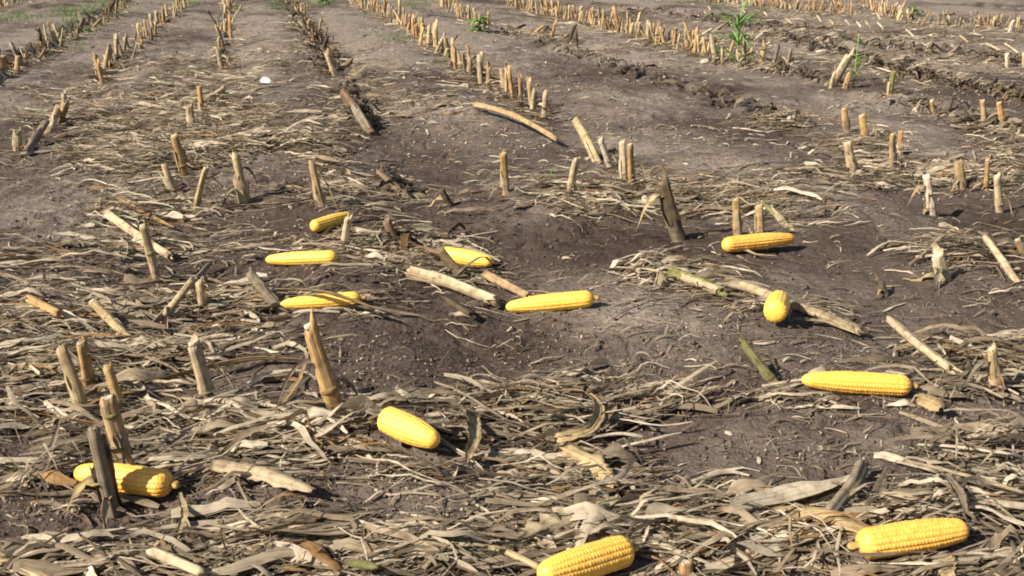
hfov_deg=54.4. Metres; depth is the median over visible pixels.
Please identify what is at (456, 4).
cut corn stalk
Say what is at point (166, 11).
cut corn stalk
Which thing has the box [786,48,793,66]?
cut corn stalk
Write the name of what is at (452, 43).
cut corn stalk
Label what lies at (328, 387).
cut corn stalk
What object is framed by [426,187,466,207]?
cut corn stalk
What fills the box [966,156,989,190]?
cut corn stalk
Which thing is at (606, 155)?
cut corn stalk
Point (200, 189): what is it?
cut corn stalk
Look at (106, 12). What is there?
cut corn stalk
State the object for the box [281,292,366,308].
corn ear
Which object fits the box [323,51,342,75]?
cut corn stalk
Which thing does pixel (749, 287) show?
fallen corn stalk
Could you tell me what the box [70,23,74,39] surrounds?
cut corn stalk
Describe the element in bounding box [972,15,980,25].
cut corn stalk
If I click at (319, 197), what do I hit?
cut corn stalk
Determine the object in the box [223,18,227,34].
cut corn stalk
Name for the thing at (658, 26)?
cut corn stalk
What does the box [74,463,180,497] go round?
corn ear
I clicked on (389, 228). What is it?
cut corn stalk
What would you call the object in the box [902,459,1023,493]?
dry leaf
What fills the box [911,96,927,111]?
cut corn stalk
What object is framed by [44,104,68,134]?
cut corn stalk
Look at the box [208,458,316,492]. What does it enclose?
corn stalk piece
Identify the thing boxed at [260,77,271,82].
paper scrap
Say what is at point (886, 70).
dry leaf
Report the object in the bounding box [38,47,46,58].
cut corn stalk
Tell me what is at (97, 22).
cut corn stalk
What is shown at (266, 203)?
dry leaf
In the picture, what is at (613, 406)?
dry leaf
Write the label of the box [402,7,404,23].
cut corn stalk
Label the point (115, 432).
cut corn stalk
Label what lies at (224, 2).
cut corn stalk
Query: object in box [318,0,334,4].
leafy weed
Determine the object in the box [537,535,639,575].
corn ear
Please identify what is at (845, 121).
cut corn stalk
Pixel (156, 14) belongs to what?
cut corn stalk
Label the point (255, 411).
dry leaf
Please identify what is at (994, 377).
cut corn stalk
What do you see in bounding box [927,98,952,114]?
cut corn stalk
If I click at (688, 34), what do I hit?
cut corn stalk
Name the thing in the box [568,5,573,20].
cut corn stalk
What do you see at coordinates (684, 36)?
cut corn stalk
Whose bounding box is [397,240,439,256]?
fallen corn stalk
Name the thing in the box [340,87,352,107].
cut corn stalk
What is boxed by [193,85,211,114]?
cut corn stalk
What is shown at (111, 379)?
cut corn stalk
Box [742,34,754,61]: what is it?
cut corn stalk
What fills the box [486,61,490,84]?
cut corn stalk
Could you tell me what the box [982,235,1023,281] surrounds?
cut corn stalk
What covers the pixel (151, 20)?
cut corn stalk
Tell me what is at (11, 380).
dry leaf
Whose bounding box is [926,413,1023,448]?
dry leaf
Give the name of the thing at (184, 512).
dry leaf
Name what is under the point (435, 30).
cut corn stalk
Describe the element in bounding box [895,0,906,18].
cut corn stalk
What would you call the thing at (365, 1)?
cut corn stalk
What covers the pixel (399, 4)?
cut corn stalk
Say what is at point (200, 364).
cut corn stalk
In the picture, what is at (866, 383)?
corn ear
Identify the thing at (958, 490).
dry leaf
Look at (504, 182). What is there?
cut corn stalk
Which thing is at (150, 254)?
cut corn stalk
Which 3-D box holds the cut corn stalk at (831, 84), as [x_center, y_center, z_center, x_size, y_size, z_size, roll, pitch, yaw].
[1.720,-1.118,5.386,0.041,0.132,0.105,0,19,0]
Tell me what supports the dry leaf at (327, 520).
on the straw litter at (506, 536)
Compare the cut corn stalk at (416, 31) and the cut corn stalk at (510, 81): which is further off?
the cut corn stalk at (416, 31)
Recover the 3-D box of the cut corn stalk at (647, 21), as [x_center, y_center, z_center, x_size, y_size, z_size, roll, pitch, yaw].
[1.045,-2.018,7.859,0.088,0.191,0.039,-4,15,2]
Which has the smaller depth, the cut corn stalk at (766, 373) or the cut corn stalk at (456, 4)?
the cut corn stalk at (766, 373)
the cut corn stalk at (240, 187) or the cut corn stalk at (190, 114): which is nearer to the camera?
the cut corn stalk at (240, 187)
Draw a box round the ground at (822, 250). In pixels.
[0,0,1023,575]
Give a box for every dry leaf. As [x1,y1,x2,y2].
[0,362,59,384]
[13,418,61,486]
[113,196,174,227]
[144,356,300,384]
[176,492,188,539]
[219,197,312,209]
[224,407,331,423]
[274,288,383,311]
[279,350,308,403]
[295,512,358,540]
[344,64,367,81]
[344,558,378,569]
[452,256,492,276]
[462,379,498,386]
[464,407,483,462]
[502,388,605,442]
[505,379,594,382]
[517,492,673,544]
[560,399,617,450]
[587,401,677,437]
[615,266,664,272]
[723,238,776,255]
[767,166,837,170]
[778,172,802,174]
[793,318,860,335]
[859,65,890,72]
[891,337,929,350]
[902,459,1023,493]
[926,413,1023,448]
[941,345,987,358]
[944,473,967,511]
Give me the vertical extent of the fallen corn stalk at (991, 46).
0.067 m
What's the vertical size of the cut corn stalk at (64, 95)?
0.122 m
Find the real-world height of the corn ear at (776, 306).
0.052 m
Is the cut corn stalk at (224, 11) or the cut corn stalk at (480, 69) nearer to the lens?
the cut corn stalk at (480, 69)
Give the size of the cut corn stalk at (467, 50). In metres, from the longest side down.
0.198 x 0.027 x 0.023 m
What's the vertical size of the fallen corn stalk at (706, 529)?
0.029 m
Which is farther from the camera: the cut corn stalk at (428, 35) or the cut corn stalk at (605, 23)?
the cut corn stalk at (605, 23)
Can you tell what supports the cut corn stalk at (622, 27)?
on the ground at (822, 250)
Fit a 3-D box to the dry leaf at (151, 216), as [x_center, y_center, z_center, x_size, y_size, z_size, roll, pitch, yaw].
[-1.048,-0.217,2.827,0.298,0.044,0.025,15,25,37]
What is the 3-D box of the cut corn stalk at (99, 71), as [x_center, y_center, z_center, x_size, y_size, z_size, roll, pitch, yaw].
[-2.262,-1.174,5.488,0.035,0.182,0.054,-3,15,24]
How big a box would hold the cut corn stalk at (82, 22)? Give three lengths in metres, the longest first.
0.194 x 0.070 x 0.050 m
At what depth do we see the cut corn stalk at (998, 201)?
2.97 m
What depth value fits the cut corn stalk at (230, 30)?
7.95 m
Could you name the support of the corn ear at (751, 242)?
on the ground at (822, 250)
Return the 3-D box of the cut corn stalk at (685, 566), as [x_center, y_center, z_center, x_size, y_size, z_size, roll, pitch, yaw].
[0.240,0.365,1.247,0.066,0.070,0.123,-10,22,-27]
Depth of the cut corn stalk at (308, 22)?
8.24 m
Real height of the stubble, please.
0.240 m
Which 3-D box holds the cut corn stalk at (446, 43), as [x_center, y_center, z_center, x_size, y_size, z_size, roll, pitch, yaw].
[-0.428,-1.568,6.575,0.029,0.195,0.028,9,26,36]
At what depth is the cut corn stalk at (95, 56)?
5.68 m
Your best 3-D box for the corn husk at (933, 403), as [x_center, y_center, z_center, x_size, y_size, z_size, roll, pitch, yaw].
[0.697,0.190,1.647,0.038,0.021,0.063,-9,21,-25]
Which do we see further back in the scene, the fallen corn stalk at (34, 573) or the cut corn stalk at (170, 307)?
the cut corn stalk at (170, 307)
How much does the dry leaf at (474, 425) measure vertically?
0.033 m
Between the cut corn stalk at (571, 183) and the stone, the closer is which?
the cut corn stalk at (571, 183)
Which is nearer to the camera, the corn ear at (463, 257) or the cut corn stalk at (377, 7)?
the corn ear at (463, 257)
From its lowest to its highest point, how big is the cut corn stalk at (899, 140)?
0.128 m
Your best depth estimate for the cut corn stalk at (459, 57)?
6.28 m
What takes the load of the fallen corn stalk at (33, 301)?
on the ground at (822, 250)
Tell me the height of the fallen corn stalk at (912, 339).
0.033 m
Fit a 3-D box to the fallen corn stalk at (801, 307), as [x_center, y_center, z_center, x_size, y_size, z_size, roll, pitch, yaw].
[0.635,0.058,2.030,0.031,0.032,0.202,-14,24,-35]
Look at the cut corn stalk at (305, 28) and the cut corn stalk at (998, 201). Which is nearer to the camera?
the cut corn stalk at (998, 201)
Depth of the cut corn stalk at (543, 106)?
4.43 m
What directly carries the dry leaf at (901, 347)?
on the ground at (822, 250)
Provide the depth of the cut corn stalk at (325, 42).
6.96 m
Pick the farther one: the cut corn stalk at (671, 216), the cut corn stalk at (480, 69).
the cut corn stalk at (480, 69)
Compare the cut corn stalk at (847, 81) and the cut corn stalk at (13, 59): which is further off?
the cut corn stalk at (13, 59)
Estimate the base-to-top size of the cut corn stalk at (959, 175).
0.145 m
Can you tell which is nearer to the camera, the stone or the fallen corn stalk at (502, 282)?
the fallen corn stalk at (502, 282)
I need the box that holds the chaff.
[0,0,1023,575]
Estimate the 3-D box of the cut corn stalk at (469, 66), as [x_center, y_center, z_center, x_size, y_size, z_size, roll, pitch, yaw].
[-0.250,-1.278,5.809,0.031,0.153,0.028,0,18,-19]
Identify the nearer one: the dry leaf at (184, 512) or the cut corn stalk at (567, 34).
the dry leaf at (184, 512)
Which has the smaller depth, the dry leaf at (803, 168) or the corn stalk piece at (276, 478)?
the corn stalk piece at (276, 478)
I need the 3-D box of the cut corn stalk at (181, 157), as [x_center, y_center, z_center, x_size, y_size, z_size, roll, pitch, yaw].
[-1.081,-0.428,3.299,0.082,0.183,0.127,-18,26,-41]
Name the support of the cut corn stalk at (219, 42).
on the ground at (822, 250)
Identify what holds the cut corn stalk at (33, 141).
on the ground at (822, 250)
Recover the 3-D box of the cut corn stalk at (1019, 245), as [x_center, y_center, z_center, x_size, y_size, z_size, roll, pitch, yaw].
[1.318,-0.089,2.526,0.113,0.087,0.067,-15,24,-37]
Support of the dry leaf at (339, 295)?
on the corn ear at (317, 301)
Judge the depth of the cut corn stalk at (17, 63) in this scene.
5.84 m
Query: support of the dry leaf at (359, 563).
on the ground at (822, 250)
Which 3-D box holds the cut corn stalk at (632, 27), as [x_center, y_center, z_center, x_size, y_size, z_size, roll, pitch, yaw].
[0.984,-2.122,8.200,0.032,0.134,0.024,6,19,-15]
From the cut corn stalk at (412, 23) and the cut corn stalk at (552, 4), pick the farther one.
the cut corn stalk at (552, 4)
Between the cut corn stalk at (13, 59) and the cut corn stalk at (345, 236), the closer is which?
the cut corn stalk at (345, 236)
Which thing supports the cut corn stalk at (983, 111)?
on the ground at (822, 250)
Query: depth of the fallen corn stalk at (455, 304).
2.10 m
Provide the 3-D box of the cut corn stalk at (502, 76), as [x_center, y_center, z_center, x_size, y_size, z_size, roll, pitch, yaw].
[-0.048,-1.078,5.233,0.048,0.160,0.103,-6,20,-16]
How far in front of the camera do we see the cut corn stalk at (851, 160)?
3.34 m
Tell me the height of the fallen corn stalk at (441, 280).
0.052 m
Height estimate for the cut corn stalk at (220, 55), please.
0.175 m
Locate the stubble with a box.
[0,0,1023,65]
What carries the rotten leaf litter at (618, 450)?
on the ground at (822, 250)
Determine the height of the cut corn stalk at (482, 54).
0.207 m
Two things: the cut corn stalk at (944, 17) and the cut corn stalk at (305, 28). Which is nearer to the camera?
the cut corn stalk at (305, 28)
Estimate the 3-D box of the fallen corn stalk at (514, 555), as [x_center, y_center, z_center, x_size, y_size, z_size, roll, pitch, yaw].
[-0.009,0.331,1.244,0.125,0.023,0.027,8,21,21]
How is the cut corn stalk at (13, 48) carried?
on the ground at (822, 250)
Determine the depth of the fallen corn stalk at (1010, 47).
7.17 m
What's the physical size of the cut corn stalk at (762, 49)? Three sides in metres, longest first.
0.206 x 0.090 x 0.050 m
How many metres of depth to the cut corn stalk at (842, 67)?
5.42 m
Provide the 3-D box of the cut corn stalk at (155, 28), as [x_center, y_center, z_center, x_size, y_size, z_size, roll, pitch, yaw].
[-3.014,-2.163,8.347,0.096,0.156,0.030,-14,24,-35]
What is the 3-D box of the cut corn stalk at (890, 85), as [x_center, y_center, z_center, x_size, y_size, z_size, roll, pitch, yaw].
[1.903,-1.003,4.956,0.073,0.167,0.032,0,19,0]
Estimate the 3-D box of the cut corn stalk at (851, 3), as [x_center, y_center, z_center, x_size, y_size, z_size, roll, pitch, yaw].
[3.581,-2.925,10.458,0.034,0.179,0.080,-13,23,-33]
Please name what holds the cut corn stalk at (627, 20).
on the ground at (822, 250)
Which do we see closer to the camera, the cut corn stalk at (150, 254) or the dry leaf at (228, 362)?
the dry leaf at (228, 362)
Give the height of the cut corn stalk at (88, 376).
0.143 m
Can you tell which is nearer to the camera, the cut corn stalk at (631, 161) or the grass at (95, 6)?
the cut corn stalk at (631, 161)
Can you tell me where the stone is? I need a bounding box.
[700,58,708,63]
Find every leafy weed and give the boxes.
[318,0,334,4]
[468,15,493,32]
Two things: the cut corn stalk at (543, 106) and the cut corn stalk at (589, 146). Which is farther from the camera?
the cut corn stalk at (543, 106)
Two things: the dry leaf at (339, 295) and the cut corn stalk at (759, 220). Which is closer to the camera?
the dry leaf at (339, 295)
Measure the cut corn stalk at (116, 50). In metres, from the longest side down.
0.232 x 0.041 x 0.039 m
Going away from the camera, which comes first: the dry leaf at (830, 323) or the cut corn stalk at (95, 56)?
the dry leaf at (830, 323)
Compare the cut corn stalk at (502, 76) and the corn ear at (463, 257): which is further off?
the cut corn stalk at (502, 76)
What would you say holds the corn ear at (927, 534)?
on the ground at (822, 250)
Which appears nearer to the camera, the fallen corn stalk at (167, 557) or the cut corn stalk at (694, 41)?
the fallen corn stalk at (167, 557)
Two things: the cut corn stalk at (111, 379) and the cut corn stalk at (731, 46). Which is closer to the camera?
the cut corn stalk at (111, 379)
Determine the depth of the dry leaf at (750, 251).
2.51 m
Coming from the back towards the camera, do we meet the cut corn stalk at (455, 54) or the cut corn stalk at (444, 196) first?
the cut corn stalk at (455, 54)
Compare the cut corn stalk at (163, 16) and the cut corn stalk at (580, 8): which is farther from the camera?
the cut corn stalk at (580, 8)
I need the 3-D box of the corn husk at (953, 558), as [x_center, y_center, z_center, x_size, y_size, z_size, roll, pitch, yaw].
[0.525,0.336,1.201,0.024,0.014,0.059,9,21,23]
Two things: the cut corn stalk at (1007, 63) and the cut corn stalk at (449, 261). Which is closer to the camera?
the cut corn stalk at (449, 261)
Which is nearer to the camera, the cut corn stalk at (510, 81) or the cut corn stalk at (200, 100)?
the cut corn stalk at (200, 100)
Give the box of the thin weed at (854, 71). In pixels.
[847,35,867,87]
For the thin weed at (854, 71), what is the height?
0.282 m
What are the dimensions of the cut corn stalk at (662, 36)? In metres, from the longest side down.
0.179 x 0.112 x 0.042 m
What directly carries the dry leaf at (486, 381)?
on the ground at (822, 250)
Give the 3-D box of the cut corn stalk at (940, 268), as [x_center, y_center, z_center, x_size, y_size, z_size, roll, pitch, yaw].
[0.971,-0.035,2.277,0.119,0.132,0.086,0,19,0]
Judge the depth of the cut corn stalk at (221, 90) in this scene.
4.92 m
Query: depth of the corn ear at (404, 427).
1.51 m
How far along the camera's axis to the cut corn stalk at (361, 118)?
4.20 m
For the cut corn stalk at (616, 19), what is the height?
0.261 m
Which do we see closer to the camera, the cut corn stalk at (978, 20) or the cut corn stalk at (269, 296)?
the cut corn stalk at (269, 296)
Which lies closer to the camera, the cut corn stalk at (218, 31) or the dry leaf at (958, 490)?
the dry leaf at (958, 490)
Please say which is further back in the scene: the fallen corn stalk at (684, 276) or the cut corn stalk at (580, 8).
the cut corn stalk at (580, 8)
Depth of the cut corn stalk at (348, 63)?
6.22 m
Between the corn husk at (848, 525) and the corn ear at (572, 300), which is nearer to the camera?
the corn husk at (848, 525)
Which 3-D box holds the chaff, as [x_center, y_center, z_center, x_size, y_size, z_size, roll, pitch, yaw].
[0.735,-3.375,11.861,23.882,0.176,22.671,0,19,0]
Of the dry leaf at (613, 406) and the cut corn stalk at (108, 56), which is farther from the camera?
the cut corn stalk at (108, 56)
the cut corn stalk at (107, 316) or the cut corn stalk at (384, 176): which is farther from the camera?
the cut corn stalk at (384, 176)
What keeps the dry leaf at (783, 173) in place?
on the ground at (822, 250)
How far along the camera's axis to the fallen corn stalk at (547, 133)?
4.08 m
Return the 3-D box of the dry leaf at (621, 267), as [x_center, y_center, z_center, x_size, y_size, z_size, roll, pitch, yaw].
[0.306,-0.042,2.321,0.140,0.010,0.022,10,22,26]
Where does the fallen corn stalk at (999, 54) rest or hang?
on the ground at (822, 250)
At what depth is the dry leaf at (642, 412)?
1.65 m
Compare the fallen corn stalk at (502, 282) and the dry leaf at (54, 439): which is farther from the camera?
the fallen corn stalk at (502, 282)
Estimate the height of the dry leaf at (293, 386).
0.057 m
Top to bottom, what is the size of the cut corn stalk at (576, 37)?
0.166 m
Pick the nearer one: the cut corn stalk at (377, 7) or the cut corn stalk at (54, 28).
the cut corn stalk at (54, 28)
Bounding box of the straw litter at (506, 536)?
[0,0,1023,575]
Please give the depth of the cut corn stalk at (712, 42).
6.47 m
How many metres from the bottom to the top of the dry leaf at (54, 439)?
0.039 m
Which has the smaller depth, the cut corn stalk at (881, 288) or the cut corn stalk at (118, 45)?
the cut corn stalk at (881, 288)
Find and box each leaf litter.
[0,0,1023,468]
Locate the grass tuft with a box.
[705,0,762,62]
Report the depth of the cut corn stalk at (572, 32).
7.53 m
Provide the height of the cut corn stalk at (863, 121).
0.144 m
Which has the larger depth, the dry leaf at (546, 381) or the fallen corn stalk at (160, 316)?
the fallen corn stalk at (160, 316)
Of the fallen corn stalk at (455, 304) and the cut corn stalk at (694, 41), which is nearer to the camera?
the fallen corn stalk at (455, 304)
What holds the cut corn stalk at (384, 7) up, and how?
on the ground at (822, 250)
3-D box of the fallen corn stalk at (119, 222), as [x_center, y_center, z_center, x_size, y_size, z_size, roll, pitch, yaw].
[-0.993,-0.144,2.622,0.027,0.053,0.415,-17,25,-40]
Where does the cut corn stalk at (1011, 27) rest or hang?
on the ground at (822, 250)
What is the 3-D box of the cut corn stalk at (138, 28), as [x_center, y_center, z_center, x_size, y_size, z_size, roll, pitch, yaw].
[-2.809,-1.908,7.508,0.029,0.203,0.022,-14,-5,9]
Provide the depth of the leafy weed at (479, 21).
8.53 m
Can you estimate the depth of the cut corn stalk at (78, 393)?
1.67 m
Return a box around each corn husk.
[558,443,617,488]
[770,505,867,532]
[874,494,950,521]
[916,393,946,411]
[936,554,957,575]
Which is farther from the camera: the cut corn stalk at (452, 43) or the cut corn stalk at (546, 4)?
the cut corn stalk at (546, 4)
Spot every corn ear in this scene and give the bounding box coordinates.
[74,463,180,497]
[265,250,337,265]
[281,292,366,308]
[310,212,350,231]
[377,406,440,448]
[444,247,492,266]
[506,290,599,312]
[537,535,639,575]
[721,233,794,251]
[763,290,789,322]
[801,371,918,395]
[846,518,968,559]
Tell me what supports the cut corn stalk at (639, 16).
on the ground at (822, 250)
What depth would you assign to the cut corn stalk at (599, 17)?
8.98 m
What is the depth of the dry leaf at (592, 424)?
1.60 m
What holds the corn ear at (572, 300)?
on the ground at (822, 250)
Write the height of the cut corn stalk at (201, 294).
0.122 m
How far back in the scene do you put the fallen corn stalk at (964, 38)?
7.75 m
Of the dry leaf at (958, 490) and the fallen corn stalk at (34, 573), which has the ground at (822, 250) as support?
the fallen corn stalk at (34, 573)
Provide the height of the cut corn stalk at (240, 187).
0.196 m
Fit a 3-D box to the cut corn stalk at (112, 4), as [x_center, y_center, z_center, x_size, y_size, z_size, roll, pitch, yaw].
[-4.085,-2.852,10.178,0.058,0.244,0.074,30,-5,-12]
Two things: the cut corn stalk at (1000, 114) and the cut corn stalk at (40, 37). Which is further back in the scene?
the cut corn stalk at (40, 37)
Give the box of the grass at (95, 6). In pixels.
[0,0,931,57]
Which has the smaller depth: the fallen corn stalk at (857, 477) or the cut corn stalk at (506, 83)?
the fallen corn stalk at (857, 477)
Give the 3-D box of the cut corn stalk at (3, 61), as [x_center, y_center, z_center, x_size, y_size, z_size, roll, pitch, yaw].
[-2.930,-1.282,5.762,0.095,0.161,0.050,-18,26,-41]
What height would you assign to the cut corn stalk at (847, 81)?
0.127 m
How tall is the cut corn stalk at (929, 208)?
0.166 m
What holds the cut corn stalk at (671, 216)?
on the ground at (822, 250)
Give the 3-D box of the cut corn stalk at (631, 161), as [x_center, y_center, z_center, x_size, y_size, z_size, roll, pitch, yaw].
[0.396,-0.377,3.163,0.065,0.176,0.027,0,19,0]
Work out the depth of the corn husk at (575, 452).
1.49 m
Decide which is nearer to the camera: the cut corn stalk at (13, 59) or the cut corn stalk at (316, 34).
the cut corn stalk at (13, 59)
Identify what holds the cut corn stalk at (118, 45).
on the ground at (822, 250)
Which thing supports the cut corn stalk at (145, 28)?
on the ground at (822, 250)
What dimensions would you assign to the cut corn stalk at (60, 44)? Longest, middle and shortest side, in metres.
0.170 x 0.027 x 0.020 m
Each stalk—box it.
[0,54,12,73]
[0,551,51,575]
[7,58,27,67]
[9,41,18,55]
[12,127,23,151]
[14,55,26,73]
[20,119,49,156]
[25,294,63,318]
[38,27,42,51]
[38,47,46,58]
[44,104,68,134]
[51,23,62,42]
[56,344,101,411]
[57,99,71,127]
[59,34,62,48]
[61,90,66,100]
[61,424,135,528]
[69,335,102,397]
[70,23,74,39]
[75,17,84,34]
[89,299,145,336]
[92,18,101,28]
[93,52,97,74]
[95,58,104,84]
[99,393,133,463]
[102,6,107,18]
[102,44,112,68]
[102,209,173,259]
[103,360,127,411]
[110,0,115,11]
[113,33,118,59]
[113,33,123,52]
[136,23,141,42]
[139,222,173,281]
[143,19,147,34]
[145,163,195,193]
[146,545,215,575]
[148,13,153,30]
[148,20,156,34]
[152,261,212,322]
[154,10,159,24]
[160,276,199,331]
[162,6,169,24]
[164,4,168,17]
[171,132,207,176]
[185,103,205,130]
[188,334,235,406]
[192,164,228,211]
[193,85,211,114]
[195,276,207,314]
[204,85,225,98]
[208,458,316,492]
[209,37,220,56]
[214,24,225,47]
[215,47,230,69]
[218,4,225,19]
[221,152,257,205]
[223,0,229,18]
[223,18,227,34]
[228,14,242,40]
[246,266,289,314]
[274,307,357,417]
[298,20,311,37]
[303,159,337,208]
[307,18,316,29]
[314,29,321,43]
[322,36,328,48]
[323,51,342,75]
[336,58,353,70]
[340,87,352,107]
[341,213,352,249]
[342,90,377,135]
[356,0,366,7]
[368,1,378,12]
[375,216,399,244]
[376,169,420,198]
[379,0,385,16]
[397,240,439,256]
[398,0,400,19]
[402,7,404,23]
[404,266,500,308]
[411,14,414,35]
[415,23,419,39]
[421,24,430,45]
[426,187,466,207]
[433,19,437,49]
[437,245,469,279]
[441,295,476,319]
[442,38,453,62]
[443,36,449,58]
[453,43,457,68]
[455,2,457,15]
[455,52,465,69]
[457,50,461,67]
[460,539,539,569]
[465,43,470,61]
[466,56,471,76]
[472,102,557,141]
[477,54,494,82]
[479,51,483,66]
[481,270,531,297]
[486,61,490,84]
[488,150,509,199]
[499,68,504,87]
[505,62,508,91]
[506,65,525,99]
[518,73,523,101]
[526,76,531,105]
[530,88,550,111]
[533,23,546,33]
[535,90,547,119]
[545,0,550,14]
[548,0,553,13]
[550,19,556,36]
[555,31,570,38]
[567,23,577,40]
[567,157,579,192]
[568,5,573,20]
[572,29,578,45]
[572,117,602,163]
[576,6,581,21]
[598,10,601,23]
[598,137,616,166]
[602,9,607,30]
[610,5,618,28]
[614,18,623,31]
[619,139,627,181]
[626,11,628,32]
[627,143,645,184]
[629,22,633,32]
[635,11,643,33]
[636,163,685,242]
[637,21,640,33]
[640,20,648,35]
[652,20,660,43]
[653,26,664,44]
[665,266,727,297]
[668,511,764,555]
[676,26,686,47]
[679,558,710,575]
[683,21,692,53]
[690,24,698,52]
[709,34,717,58]
[722,276,773,296]
[727,39,740,59]
[732,197,751,235]
[737,329,802,386]
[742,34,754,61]
[743,201,763,233]
[752,36,766,62]
[756,198,801,230]
[772,44,786,61]
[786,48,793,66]
[789,299,867,335]
[820,47,854,85]
[825,459,868,510]
[828,70,836,87]
[836,71,852,90]
[839,140,858,176]
[841,106,850,131]
[850,1,855,14]
[859,112,876,137]
[872,268,888,299]
[882,130,903,157]
[885,315,963,373]
[886,70,899,96]
[889,132,903,169]
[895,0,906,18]
[903,241,951,290]
[906,174,936,215]
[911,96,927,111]
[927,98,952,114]
[942,10,947,25]
[950,156,965,190]
[959,35,968,42]
[959,341,1006,405]
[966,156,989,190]
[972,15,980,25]
[972,98,986,124]
[980,100,1008,127]
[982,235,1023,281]
[983,53,1002,62]
[984,42,1002,50]
[993,172,1013,215]
[1001,53,1015,67]
[1004,42,1018,52]
[1007,19,1014,33]
[1015,237,1023,256]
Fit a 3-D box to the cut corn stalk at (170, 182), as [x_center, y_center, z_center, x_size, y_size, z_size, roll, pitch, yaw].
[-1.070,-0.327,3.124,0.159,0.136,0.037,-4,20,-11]
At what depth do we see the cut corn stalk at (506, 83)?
5.03 m
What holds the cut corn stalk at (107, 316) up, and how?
on the ground at (822, 250)
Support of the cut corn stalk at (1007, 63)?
on the ground at (822, 250)
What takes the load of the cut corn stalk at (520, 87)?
on the ground at (822, 250)
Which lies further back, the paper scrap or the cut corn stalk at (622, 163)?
the paper scrap
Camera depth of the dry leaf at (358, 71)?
5.81 m
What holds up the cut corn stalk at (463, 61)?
on the ground at (822, 250)
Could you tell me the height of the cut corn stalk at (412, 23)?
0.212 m
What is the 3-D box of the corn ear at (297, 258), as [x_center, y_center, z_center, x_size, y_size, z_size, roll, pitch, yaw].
[-0.509,-0.073,2.403,0.184,0.044,0.036,4,20,10]
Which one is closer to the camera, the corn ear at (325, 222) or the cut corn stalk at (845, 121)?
the corn ear at (325, 222)
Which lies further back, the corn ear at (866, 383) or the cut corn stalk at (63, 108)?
the cut corn stalk at (63, 108)
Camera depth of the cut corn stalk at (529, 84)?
4.71 m
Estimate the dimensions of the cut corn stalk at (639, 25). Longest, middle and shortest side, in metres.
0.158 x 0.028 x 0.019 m
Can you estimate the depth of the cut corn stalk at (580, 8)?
9.47 m
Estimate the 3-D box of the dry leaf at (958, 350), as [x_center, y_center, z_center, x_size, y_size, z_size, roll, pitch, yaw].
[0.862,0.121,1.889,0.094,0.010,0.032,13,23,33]
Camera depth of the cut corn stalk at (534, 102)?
4.58 m
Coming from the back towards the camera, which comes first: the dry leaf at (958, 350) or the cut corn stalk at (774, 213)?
the cut corn stalk at (774, 213)
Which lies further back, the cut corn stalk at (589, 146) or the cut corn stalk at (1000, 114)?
the cut corn stalk at (1000, 114)
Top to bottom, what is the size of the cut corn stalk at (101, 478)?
0.178 m
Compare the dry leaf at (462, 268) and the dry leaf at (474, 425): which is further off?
the dry leaf at (462, 268)
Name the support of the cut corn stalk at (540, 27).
on the ground at (822, 250)
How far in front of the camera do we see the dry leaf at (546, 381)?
1.79 m
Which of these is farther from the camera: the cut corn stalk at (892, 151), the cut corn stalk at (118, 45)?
the cut corn stalk at (118, 45)
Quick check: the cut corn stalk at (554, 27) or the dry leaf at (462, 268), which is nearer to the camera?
the dry leaf at (462, 268)
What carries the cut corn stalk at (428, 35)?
on the ground at (822, 250)
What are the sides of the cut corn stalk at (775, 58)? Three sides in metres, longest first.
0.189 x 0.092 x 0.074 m
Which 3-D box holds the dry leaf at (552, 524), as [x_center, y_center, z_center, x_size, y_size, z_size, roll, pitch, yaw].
[0.108,0.301,1.343,0.262,0.024,0.051,-12,23,-31]
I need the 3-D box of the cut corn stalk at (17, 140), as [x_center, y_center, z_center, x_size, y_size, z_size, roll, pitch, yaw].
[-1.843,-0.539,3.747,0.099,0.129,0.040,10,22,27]

